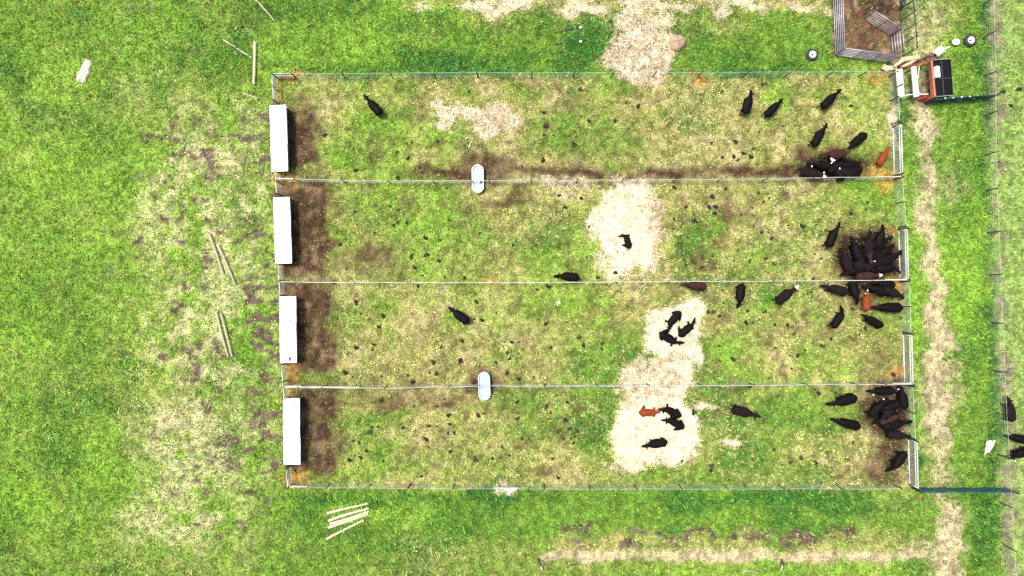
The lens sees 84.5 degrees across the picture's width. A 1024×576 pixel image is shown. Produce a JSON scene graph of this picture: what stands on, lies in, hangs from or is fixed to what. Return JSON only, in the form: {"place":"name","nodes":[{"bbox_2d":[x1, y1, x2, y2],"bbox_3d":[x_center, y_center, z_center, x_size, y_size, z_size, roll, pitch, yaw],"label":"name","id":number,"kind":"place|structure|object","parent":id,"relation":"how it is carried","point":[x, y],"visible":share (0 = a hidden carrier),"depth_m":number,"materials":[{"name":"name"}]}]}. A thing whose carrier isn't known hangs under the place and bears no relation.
{"place":"outdoors","nodes":[
{"label":"outdoors","id":0,"kind":"place"},
{"bbox_2d":[0,0,1023,575],"bbox_3d":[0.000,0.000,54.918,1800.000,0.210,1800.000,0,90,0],"label":"ground","id":1,"kind":"structure","parent":0,"point":[268,378],"depth_m":54.98,"materials":[{"name":"green plant"}]},
{"bbox_2d":[76,59,91,83],"bbox_3d":[-41.689,-21.088,54.844,1.073,0.270,2.527,24,90,0],"label":"crumpled white plastic sack","id":2,"kind":"object","parent":1,"relation":"on","point":[85,69],"visible":1,"depth_m":54.78,"materials":[{"name":"plastic"}]},
{"bbox_2d":[208,233,223,273],"bbox_3d":[-28.776,-3.345,54.819,0.309,0.292,4.056,-19,90,0],"label":"wooden pole","id":3,"kind":"object","parent":1,"relation":"on","point":[215,251],"visible":1,"depth_m":54.72,"materials":[{"name":"beige wood"}]},
{"bbox_2d":[215,312,228,356],"bbox_3d":[-28.213,4.538,54.837,0.294,0.264,4.481,-15,90,0],"label":"wooden pole","id":4,"kind":"object","parent":1,"relation":"on","point":[220,330],"visible":1,"depth_m":54.75,"materials":[{"name":"beige wood"}]},
{"bbox_2d":[220,313,232,355],"bbox_3d":[-27.774,4.561,54.829,0.328,0.285,4.284,-14,90,0],"label":"wooden pole","id":5,"kind":"object","parent":1,"relation":"on","point":[225,329],"visible":1,"depth_m":54.73,"materials":[{"name":"beige wood"}]},
{"bbox_2d":[217,245,235,284],"bbox_3d":[-27.740,-2.223,54.819,0.326,0.282,4.168,-23,90,0],"label":"wooden pole","id":6,"kind":"object","parent":1,"relation":"on","point":[225,261],"visible":1,"depth_m":54.73,"materials":[{"name":"beige wood"}]},
{"bbox_2d":[252,41,256,84],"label":"wooden pole","id":7,"kind":"object","parent":1,"relation":"on","point":[254,59],"visible":1,"depth_m":54.69,"materials":[{"name":"beige wood"}]},
{"bbox_2d":[272,74,279,104],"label":"wire fence","id":8,"kind":"object","parent":1,"relation":"on","point":[275,89],"visible":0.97,"depth_m":53.99,"materials":[{"name":"grey"}]},
{"bbox_2d":[326,519,363,539],"bbox_3d":[-16.256,23.518,54.848,4.077,0.245,0.275,-27,90,0],"label":"wooden pole","id":9,"kind":"object","parent":1,"relation":"on","point":[336,533],"visible":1,"depth_m":54.77,"materials":[{"name":"beige wood"}]},
{"bbox_2d":[327,503,367,513],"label":"wooden pole","id":10,"kind":"object","parent":1,"relation":"on","point":[338,510],"visible":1,"depth_m":54.76,"materials":[{"name":"beige wood"}]},
{"bbox_2d":[328,507,368,521],"bbox_3d":[-15.895,22.019,54.827,4.107,0.286,0.350,-17,90,0],"label":"wooden pole","id":11,"kind":"object","parent":1,"relation":"on","point":[344,515],"visible":1,"depth_m":54.72,"materials":[{"name":"beige wood"}]},
{"bbox_2d":[328,513,368,528],"bbox_3d":[-15.938,22.654,54.826,4.115,0.285,0.309,-19,90,0],"label":"wooden pole","id":12,"kind":"object","parent":1,"relation":"on","point":[343,522],"visible":1,"depth_m":54.73,"materials":[{"name":"beige wood"}]},
{"bbox_2d":[329,511,369,524],"bbox_3d":[-15.777,22.342,54.774,4.027,0.269,0.299,-18,90,0],"label":"wooden pole","id":13,"kind":"object","parent":1,"relation":"on","point":[344,519],"visible":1,"depth_m":54.69,"materials":[{"name":"beige wood"}]},
{"bbox_2d":[363,94,382,117],"bbox_3d":[-13.375,-17.572,54.391,0.919,1.213,2.573,-42,90,0],"label":"cow","id":14,"kind":"object","parent":1,"relation":"on","point":[375,108],"visible":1,"depth_m":53.88},
{"bbox_2d":[448,306,469,324],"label":"cow","id":15,"kind":"object","parent":1,"relation":"on","point":[461,317],"visible":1,"depth_m":53.86},
{"bbox_2d":[553,272,579,281],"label":"cow","id":16,"kind":"object","parent":1,"relation":"on","point":[569,276],"visible":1,"depth_m":53.87},
{"bbox_2d":[271,71,897,78],"bbox_3d":[6.930,-20.564,54.426,59.749,1.752,0.206,0,90,0],"label":"wire fence","id":17,"kind":"object","parent":1,"relation":"on","point":[276,75],"visible":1,"depth_m":54.02,"materials":[{"name":"grey metal"}]},
{"bbox_2d":[273,176,902,183],"bbox_3d":[7.260,-10.425,54.426,60.089,1.752,0.413,0,90,0],"label":"wire fence","id":18,"kind":"object","parent":1,"relation":"on","point":[471,180],"visible":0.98,"depth_m":53.99,"materials":[{"name":"grey metal"}]},
{"bbox_2d":[274,76,912,488],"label":"mud","id":19,"kind":"structure","parent":1,"relation":"on","point":[308,304],"depth_m":55.01,"materials":[{"name":"mud"},{"name":"soil"}]},
{"bbox_2d":[269,105,291,172],"bbox_3d":[-22.299,-14.320,54.397,1.657,1.226,6.348,-2,90,0],"label":"feed bunk","id":20,"kind":"object","parent":19,"relation":"on","point":[279,137],"visible":1,"depth_m":53.85,"materials":[{"name":"white metal"}]},
{"bbox_2d":[273,197,294,263],"bbox_3d":[-21.947,-5.509,54.397,1.653,1.226,6.348,-2,90,0],"label":"feed bunk","id":21,"kind":"object","parent":19,"relation":"on","point":[283,230],"visible":1,"depth_m":53.85,"materials":[{"name":"white metal"}]},
{"bbox_2d":[279,296,299,362],"bbox_3d":[-21.414,3.976,54.351,1.670,1.318,6.346,-1,90,0],"label":"feed bunk","id":22,"kind":"object","parent":19,"relation":"on","point":[288,328],"visible":1,"depth_m":53.85,"materials":[{"name":"white metal"}]},
{"bbox_2d":[283,397,303,464],"bbox_3d":[-21.074,13.707,54.397,1.657,1.226,6.343,-1,90,0],"label":"feed bunk","id":23,"kind":"object","parent":19,"relation":"on","point":[292,428],"visible":1,"depth_m":53.85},
{"bbox_2d":[472,164,483,192],"bbox_3d":[-3.312,-10.562,54.638,1.134,0.723,2.720,-1,90,0],"label":"water tank","id":24,"kind":"object","parent":19,"relation":"on","point":[477,174],"visible":0.98,"depth_m":54.52,"materials":[{"name":"plastic"}]},
{"bbox_2d":[478,372,489,399],"bbox_3d":[-2.688,9.469,54.680,1.134,0.640,2.720,-2,90,0],"label":"water tank","id":25,"kind":"object","parent":19,"relation":"on","point":[484,384],"visible":0.98,"depth_m":54.52,"materials":[{"name":"plastic"}]},
{"bbox_2d":[415,0,896,493],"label":"straw litter","id":26,"kind":"object","parent":19,"relation":"on","point":[612,251],"visible":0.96,"depth_m":54.95,"materials":[{"name":"plant"}]},
{"bbox_2d":[618,234,631,249],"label":"cow","id":27,"kind":"object","parent":26,"relation":"on","point":[628,242],"visible":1,"depth_m":54.46},
{"bbox_2d":[638,405,660,416],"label":"cow","id":28,"kind":"object","parent":26,"relation":"on","point":[643,412],"visible":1,"depth_m":54.34},
{"bbox_2d":[642,437,667,449],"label":"cow","id":29,"kind":"object","parent":26,"relation":"on","point":[658,443],"visible":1,"depth_m":53.77},
{"bbox_2d":[658,404,680,419],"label":"cow","id":30,"kind":"object","parent":26,"relation":"on","point":[673,412],"visible":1,"depth_m":54.29},
{"bbox_2d":[659,328,684,346],"bbox_3d":[15.397,4.871,54.588,2.633,0.818,1.393,31,90,0],"label":"cow","id":31,"kind":"object","parent":26,"relation":"on","point":[666,336],"visible":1,"depth_m":54.28},
{"bbox_2d":[661,416,684,430],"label":"cow","id":32,"kind":"object","parent":26,"relation":"on","point":[677,424],"visible":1,"depth_m":54.33},
{"bbox_2d":[665,311,681,332],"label":"cow","id":33,"kind":"object","parent":26,"relation":"on","point":[675,317],"visible":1,"depth_m":54.36},
{"bbox_2d":[669,34,685,52],"bbox_3d":[16.095,-23.827,54.692,1.820,0.688,1.750,0,90,0],"label":"hay heap","id":34,"kind":"object","parent":26,"relation":"on","point":[677,43],"visible":1,"depth_m":54.51,"materials":[{"name":"plant"}]},
{"bbox_2d":[677,317,696,336],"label":"cow","id":35,"kind":"object","parent":26,"relation":"on","point":[685,330],"visible":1,"depth_m":54.35},
{"bbox_2d":[797,167,826,178],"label":"cow","id":36,"kind":"object","parent":19,"relation":"on","point":[809,173],"visible":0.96,"depth_m":53.88},
{"bbox_2d":[806,160,832,170],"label":"cow","id":37,"kind":"object","parent":19,"relation":"on","point":[823,165],"visible":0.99,"depth_m":53.94},
{"bbox_2d":[818,149,847,158],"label":"cow","id":38,"kind":"object","parent":19,"relation":"on","point":[838,154],"visible":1,"depth_m":53.84},
{"bbox_2d":[823,158,848,173],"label":"cow","id":39,"kind":"object","parent":19,"relation":"on","point":[832,170],"visible":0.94,"depth_m":53.93},
{"bbox_2d":[830,158,845,181],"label":"cow","id":40,"kind":"object","parent":19,"relation":"on","point":[839,174],"visible":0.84,"depth_m":53.91},
{"bbox_2d":[837,248,852,271],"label":"cow","id":41,"kind":"object","parent":19,"relation":"on","point":[846,261],"visible":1,"depth_m":53.96},
{"bbox_2d":[835,160,859,168],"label":"cow","id":42,"kind":"object","parent":19,"relation":"on","point":[851,164],"visible":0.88,"depth_m":53.84},
{"bbox_2d":[841,167,860,176],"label":"cow","id":43,"kind":"object","parent":19,"relation":"on","point":[845,171],"visible":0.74,"depth_m":53.91},
{"bbox_2d":[845,279,860,304],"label":"cow","id":44,"kind":"object","parent":19,"relation":"on","point":[854,290],"visible":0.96,"depth_m":53.91},
{"bbox_2d":[840,266,866,276],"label":"cow","id":45,"kind":"object","parent":19,"relation":"on","point":[855,270],"visible":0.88,"depth_m":53.88},
{"bbox_2d":[847,236,861,260],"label":"cow","id":46,"kind":"object","parent":19,"relation":"on","point":[855,249],"visible":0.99,"depth_m":53.97},
{"bbox_2d":[852,260,876,272],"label":"cow","id":47,"kind":"object","parent":19,"relation":"on","point":[856,263],"visible":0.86,"depth_m":53.90},
{"bbox_2d":[859,290,870,311],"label":"cow","id":48,"kind":"object","parent":19,"relation":"on","point":[866,302],"visible":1,"depth_m":54.09},
{"bbox_2d":[862,230,874,253],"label":"cow","id":49,"kind":"object","parent":19,"relation":"on","point":[868,245],"visible":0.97,"depth_m":53.90},
{"bbox_2d":[854,272,882,279],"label":"cow","id":50,"kind":"object","parent":19,"relation":"on","point":[865,276],"visible":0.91,"depth_m":53.88},
{"bbox_2d":[863,252,885,259],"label":"cow","id":51,"kind":"object","parent":19,"relation":"on","point":[875,255],"visible":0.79,"depth_m":53.90},
{"bbox_2d":[862,284,887,295],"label":"cow","id":52,"kind":"object","parent":19,"relation":"on","point":[879,290],"visible":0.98,"depth_m":53.95},
{"bbox_2d":[863,397,887,417],"bbox_3d":[35.188,11.452,54.396,0.902,1.269,2.573,41,90,0],"label":"cow","id":53,"kind":"object","parent":19,"relation":"on","point":[876,408],"visible":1,"depth_m":53.88},
{"bbox_2d":[867,255,891,268],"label":"cow","id":54,"kind":"object","parent":19,"relation":"on","point":[877,263],"visible":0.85,"depth_m":53.82},
{"bbox_2d":[874,224,886,249],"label":"cow","id":55,"kind":"object","parent":19,"relation":"on","point":[880,237],"visible":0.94,"depth_m":53.90},
{"bbox_2d":[866,386,895,395],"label":"cow","id":56,"kind":"object","parent":19,"relation":"on","point":[887,390],"visible":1,"depth_m":53.87},
{"bbox_2d":[873,146,890,166],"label":"cow","id":57,"kind":"object","parent":19,"relation":"on","point":[882,158],"visible":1,"depth_m":54.10},
{"bbox_2d":[873,236,892,249],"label":"cow","id":58,"kind":"object","parent":19,"relation":"on","point":[875,244],"visible":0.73,"depth_m":53.87},
{"bbox_2d":[871,279,895,287],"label":"cow","id":59,"kind":"object","parent":19,"relation":"on","point":[890,283],"visible":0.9,"depth_m":53.84},
{"bbox_2d":[872,409,896,424],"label":"cow","id":60,"kind":"object","parent":19,"relation":"on","point":[883,416],"visible":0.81,"depth_m":53.95},
{"bbox_2d":[878,244,894,255],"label":"cow","id":61,"kind":"object","parent":19,"relation":"on","point":[884,251],"visible":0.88,"depth_m":53.96},
{"bbox_2d":[874,411,901,424],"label":"cow","id":62,"kind":"object","parent":19,"relation":"on","point":[895,417],"visible":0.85,"depth_m":53.87},
{"bbox_2d":[876,264,900,273],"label":"cow","id":63,"kind":"object","parent":19,"relation":"on","point":[885,268],"visible":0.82,"depth_m":53.89},
{"bbox_2d":[881,400,901,411],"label":"cow","id":64,"kind":"object","parent":19,"relation":"on","point":[894,404],"visible":0.93,"depth_m":53.87},
{"bbox_2d":[883,250,901,264],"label":"cow","id":65,"kind":"object","parent":19,"relation":"on","point":[895,256],"visible":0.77,"depth_m":53.86},
{"bbox_2d":[884,287,903,299],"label":"cow","id":66,"kind":"object","parent":19,"relation":"on","point":[893,292],"visible":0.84,"depth_m":53.87},
{"bbox_2d":[879,418,912,430],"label":"cow","id":67,"kind":"object","parent":19,"relation":"on","point":[895,424],"visible":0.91,"depth_m":53.69},
{"bbox_2d":[885,451,907,471],"bbox_3d":[37.092,16.742,54.395,0.923,1.268,2.642,36,90,0],"label":"cow","id":68,"kind":"object","parent":19,"relation":"on","point":[899,459],"visible":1,"depth_m":53.94},
{"bbox_2d":[883,429,910,439],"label":"cow","id":69,"kind":"object","parent":19,"relation":"on","point":[896,434],"visible":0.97,"depth_m":53.93},
{"bbox_2d":[895,385,908,409],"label":"cow","id":70,"kind":"object","parent":19,"relation":"on","point":[902,397],"visible":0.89,"depth_m":53.98},
{"bbox_2d":[278,279,910,282],"bbox_3d":[7.806,-0.608,54.429,60.247,1.746,0.270,0,90,0],"label":"wire fence","id":71,"kind":"object","parent":1,"relation":"on","point":[590,282],"visible":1,"depth_m":53.72,"materials":[{"name":"grey metal"}]},
{"bbox_2d":[287,483,902,489],"bbox_3d":[7.906,19.155,54.426,58.671,1.753,0.257,0,90,0],"label":"wire fence","id":72,"kind":"object","parent":1,"relation":"on","point":[408,487],"visible":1,"depth_m":54.42,"materials":[{"name":"grey metal"}]},
{"bbox_2d":[283,382,913,388],"bbox_3d":[8.219,9.373,54.435,60.172,1.733,0.258,0,90,0],"label":"wire fence","id":73,"kind":"object","parent":1,"relation":"on","point":[326,386],"visible":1,"depth_m":53.80,"materials":[{"name":"grey metal"}]},
{"bbox_2d":[680,282,706,290],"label":"cow","id":74,"kind":"object","parent":1,"relation":"on","point":[701,286],"visible":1,"depth_m":53.85},
{"bbox_2d":[734,283,745,308],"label":"cow","id":75,"kind":"object","parent":1,"relation":"on","point":[740,292],"visible":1,"depth_m":53.93},
{"bbox_2d":[729,404,760,418],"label":"cow","id":76,"kind":"object","parent":1,"relation":"on","point":[741,411],"visible":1,"depth_m":53.66},
{"bbox_2d":[738,90,754,116],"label":"cow","id":77,"kind":"object","parent":1,"relation":"on","point":[747,105],"visible":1,"depth_m":53.91},
{"bbox_2d":[761,99,782,117],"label":"cow","id":78,"kind":"object","parent":1,"relation":"on","point":[772,109],"visible":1,"depth_m":53.92},
{"bbox_2d":[771,285,798,304],"bbox_3d":[26.374,0.616,54.331,2.732,1.340,0.990,-39,90,0],"label":"cow","id":79,"kind":"object","parent":1,"relation":"on","point":[782,297],"visible":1,"depth_m":53.77},
{"bbox_2d":[806,49,817,60],"bbox_3d":[29.188,-22.688,54.811,1.200,0.330,1.200,-15,90,0],"label":"tyre feeder","id":80,"kind":"object","parent":1,"relation":"on","point":[811,54],"visible":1,"depth_m":54.70,"materials":[{"name":"rubber"}]},
{"bbox_2d":[807,123,828,147],"bbox_3d":[29.551,-14.684,54.356,0.882,1.243,2.573,30,90,0],"label":"cow","id":81,"kind":"object","parent":1,"relation":"on","point":[818,136],"visible":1,"depth_m":53.84},
{"bbox_2d":[816,88,841,109],"bbox_3d":[30.645,-18.190,54.395,2.573,1.202,0.880,-45,90,0],"label":"cow","id":82,"kind":"object","parent":1,"relation":"on","point":[827,101],"visible":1,"depth_m":53.90},
{"bbox_2d":[821,222,841,248],"bbox_3d":[30.844,-5.075,54.335,0.912,1.318,2.701,22,90,0],"label":"cow","id":83,"kind":"object","parent":1,"relation":"on","point":[831,239],"visible":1,"depth_m":53.79},
{"bbox_2d":[820,283,848,295],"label":"cow","id":84,"kind":"object","parent":1,"relation":"on","point":[839,290],"visible":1,"depth_m":53.81},
{"bbox_2d":[826,305,845,327],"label":"cow","id":85,"kind":"object","parent":1,"relation":"on","point":[838,318],"visible":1,"depth_m":53.91},
{"bbox_2d":[826,393,857,407],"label":"cow","id":86,"kind":"object","parent":1,"relation":"on","point":[847,399],"visible":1,"depth_m":53.74},
{"bbox_2d":[830,417,860,430],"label":"cow","id":87,"kind":"object","parent":1,"relation":"on","point":[854,425],"visible":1,"depth_m":53.68},
{"bbox_2d":[847,132,867,149],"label":"cow","id":88,"kind":"object","parent":1,"relation":"on","point":[859,139],"visible":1,"depth_m":53.87},
{"bbox_2d":[861,314,883,328],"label":"cow","id":89,"kind":"object","parent":1,"relation":"on","point":[876,323],"visible":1,"depth_m":53.85},
{"bbox_2d":[871,303,903,312],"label":"cow","id":90,"kind":"object","parent":1,"relation":"on","point":[892,307],"visible":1,"depth_m":53.78},
{"bbox_2d":[889,71,900,124],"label":"wire fence","id":91,"kind":"object","parent":1,"relation":"on","point":[891,99],"visible":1,"depth_m":54.25,"materials":[{"name":"grey"}]},
{"bbox_2d":[892,122,904,175],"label":"pen gate","id":92,"kind":"structure","parent":1,"relation":"on","point":[900,154],"depth_m":54.13,"materials":[{"name":"silver metal"}]},
{"bbox_2d":[893,176,906,227],"bbox_3d":[37.438,-8.239,54.435,0.145,1.733,4.780,-5,90,0],"label":"wire fence","id":93,"kind":"object","parent":1,"relation":"on","point":[900,201],"visible":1,"depth_m":54.17,"materials":[{"name":"grey"}]},
{"bbox_2d":[898,227,910,279],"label":"pen gate","id":94,"kind":"structure","parent":1,"relation":"on","point":[900,248],"depth_m":54.02,"materials":[{"name":"metal"}]},
{"bbox_2d":[899,281,911,332],"bbox_3d":[37.972,1.828,54.426,0.166,1.752,5.019,-2,90,0],"label":"wire fence","id":95,"kind":"object","parent":1,"relation":"on","point":[907,282],"visible":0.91,"depth_m":54.08,"materials":[{"name":"grey"}]},
{"bbox_2d":[902,333,914,386],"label":"pen gate","id":96,"kind":"structure","parent":1,"relation":"on","point":[910,350],"depth_m":54.04,"materials":[{"name":"silver metal"}]},
{"bbox_2d":[904,385,916,439],"bbox_3d":[38.394,11.943,54.428,0.142,1.746,5.144,-4,90,0],"label":"wire fence","id":97,"kind":"object","parent":1,"relation":"on","point":[911,412],"visible":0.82,"depth_m":54.04,"materials":[{"name":"grey"}]},
{"bbox_2d":[907,438,920,490],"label":"pen gate","id":98,"kind":"structure","parent":1,"relation":"on","point":[910,468],"depth_m":54.02,"materials":[{"name":"silver metal"}]},
{"bbox_2d":[890,58,952,102],"bbox_3d":[39.310,-20.001,54.055,5.678,1.890,3.870,0,90,0],"label":"cattle chute","id":99,"kind":"object","parent":1,"relation":"on","point":[940,78],"visible":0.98,"depth_m":53.57,"materials":[{"name":"white paint"}]},
{"bbox_2d":[924,93,1001,103],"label":"lane gate","id":100,"kind":"structure","parent":1,"relation":"on","point":[953,99],"depth_m":54.34,"materials":[{"name":"metal"}]},
{"bbox_2d":[911,487,1019,493],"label":"lane gate","id":101,"kind":"structure","parent":1,"relation":"on","point":[966,490],"depth_m":54.08,"materials":[{"name":"metal"}]},
{"bbox_2d":[963,35,975,46],"bbox_3d":[44.562,-24.062,54.793,1.200,0.330,1.200,1,90,0],"label":"tyre feeder","id":102,"kind":"object","parent":1,"relation":"on","point":[969,41],"visible":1,"depth_m":54.69,"materials":[{"name":"rubber"}]},
{"bbox_2d":[981,0,1016,575],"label":"wire fence","id":103,"kind":"object","parent":1,"relation":"on","point":[992,189],"visible":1,"depth_m":54.05,"materials":[{"name":"grey metal"}]},
{"bbox_2d":[987,0,1017,575],"bbox_3d":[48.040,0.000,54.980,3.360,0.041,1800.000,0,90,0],"label":"bare verge","id":104,"kind":"structure","parent":1,"relation":"on","point":[1004,243],"depth_m":54.98,"materials":[{"name":"beige soil"}]},
{"bbox_2d":[1000,395,1015,421],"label":"cow","id":105,"kind":"object","parent":104,"relation":"on","point":[1010,411],"visible":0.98,"depth_m":53.96},
{"bbox_2d":[1004,434,1023,443],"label":"cow","id":106,"kind":"object","parent":104,"relation":"on","point":[1018,438],"visible":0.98,"depth_m":53.98},
{"bbox_2d":[1008,446,1023,461],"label":"cow","id":107,"kind":"object","parent":104,"relation":"on","point":[1018,453],"visible":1,"depth_m":53.86},
{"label":"timber","id":108,"kind":"object","parent":1,"relation":"on","visible":0},
{"bbox_2d":[901,60,916,66],"bbox_3d":[38.407,-21.695,54.335,1.701,0.228,0.310,-29,90,0],"label":"timber","id":109,"kind":"object","parent":108,"relation":"on","point":[910,63],"visible":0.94,"depth_m":54.28,"materials":[{"name":"wood"}]},
{"bbox_2d":[893,55,919,66],"bbox_3d":[37.980,-21.981,54.245,2.650,0.326,0.688,-19,90,0],"label":"timber","id":110,"kind":"object","parent":109,"relation":"on","point":[907,58],"visible":1,"depth_m":54.17,"materials":[{"name":"wood"}]},
{"bbox_2d":[539,7,965,575],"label":"dirt track","id":111,"kind":"structure","parent":0,"point":[934,405],"depth_m":54.97,"materials":[{"name":"soil"}]},
{"bbox_2d":[933,46,944,57],"bbox_3d":[41.307,-22.864,54.600,0.896,0.762,0.770,-44,90,0],"label":"white drum","id":112,"kind":"object","parent":111,"relation":"on","point":[938,51],"visible":1,"depth_m":54.32,"materials":[{"name":"plastic"}]},
{"bbox_2d":[831,0,901,62],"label":"corral floor","id":113,"kind":"structure","parent":0,"point":[865,10],"depth_m":54.97,"materials":[{"name":"soil"}]},
{"bbox_2d":[833,0,845,54],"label":"corral panel","id":114,"kind":"object","parent":113,"relation":"on","point":[838,25],"visible":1,"depth_m":54.17,"materials":[{"name":"silver metal"}]},
{"bbox_2d":[836,48,901,61],"bbox_3d":[34.205,-22.361,54.133,5.466,1.734,0.103,7,90,0],"label":"corral panel","id":115,"kind":"object","parent":113,"relation":"on","point":[875,56],"visible":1,"depth_m":53.99,"materials":[{"name":"silver metal"}]},
{"bbox_2d":[864,10,902,36],"bbox_3d":[35.666,-25.390,54.133,3.112,1.734,0.103,32,90,0],"label":"corral panel","id":116,"kind":"object","parent":113,"relation":"on","point":[883,23],"visible":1,"depth_m":53.92,"materials":[{"name":"metal"}]},
{"bbox_2d":[891,29,904,56],"bbox_3d":[37.049,-23.533,54.133,0.103,1.734,2.025,-6,90,0],"label":"corral panel","id":117,"kind":"object","parent":113,"relation":"on","point":[897,43],"visible":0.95,"depth_m":54.02,"materials":[{"name":"metal"}]},
{"bbox_2d":[899,0,917,56],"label":"corral panel","id":118,"kind":"object","parent":113,"relation":"on","point":[908,28],"visible":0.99,"depth_m":53.74,"materials":[{"name":"metal"}]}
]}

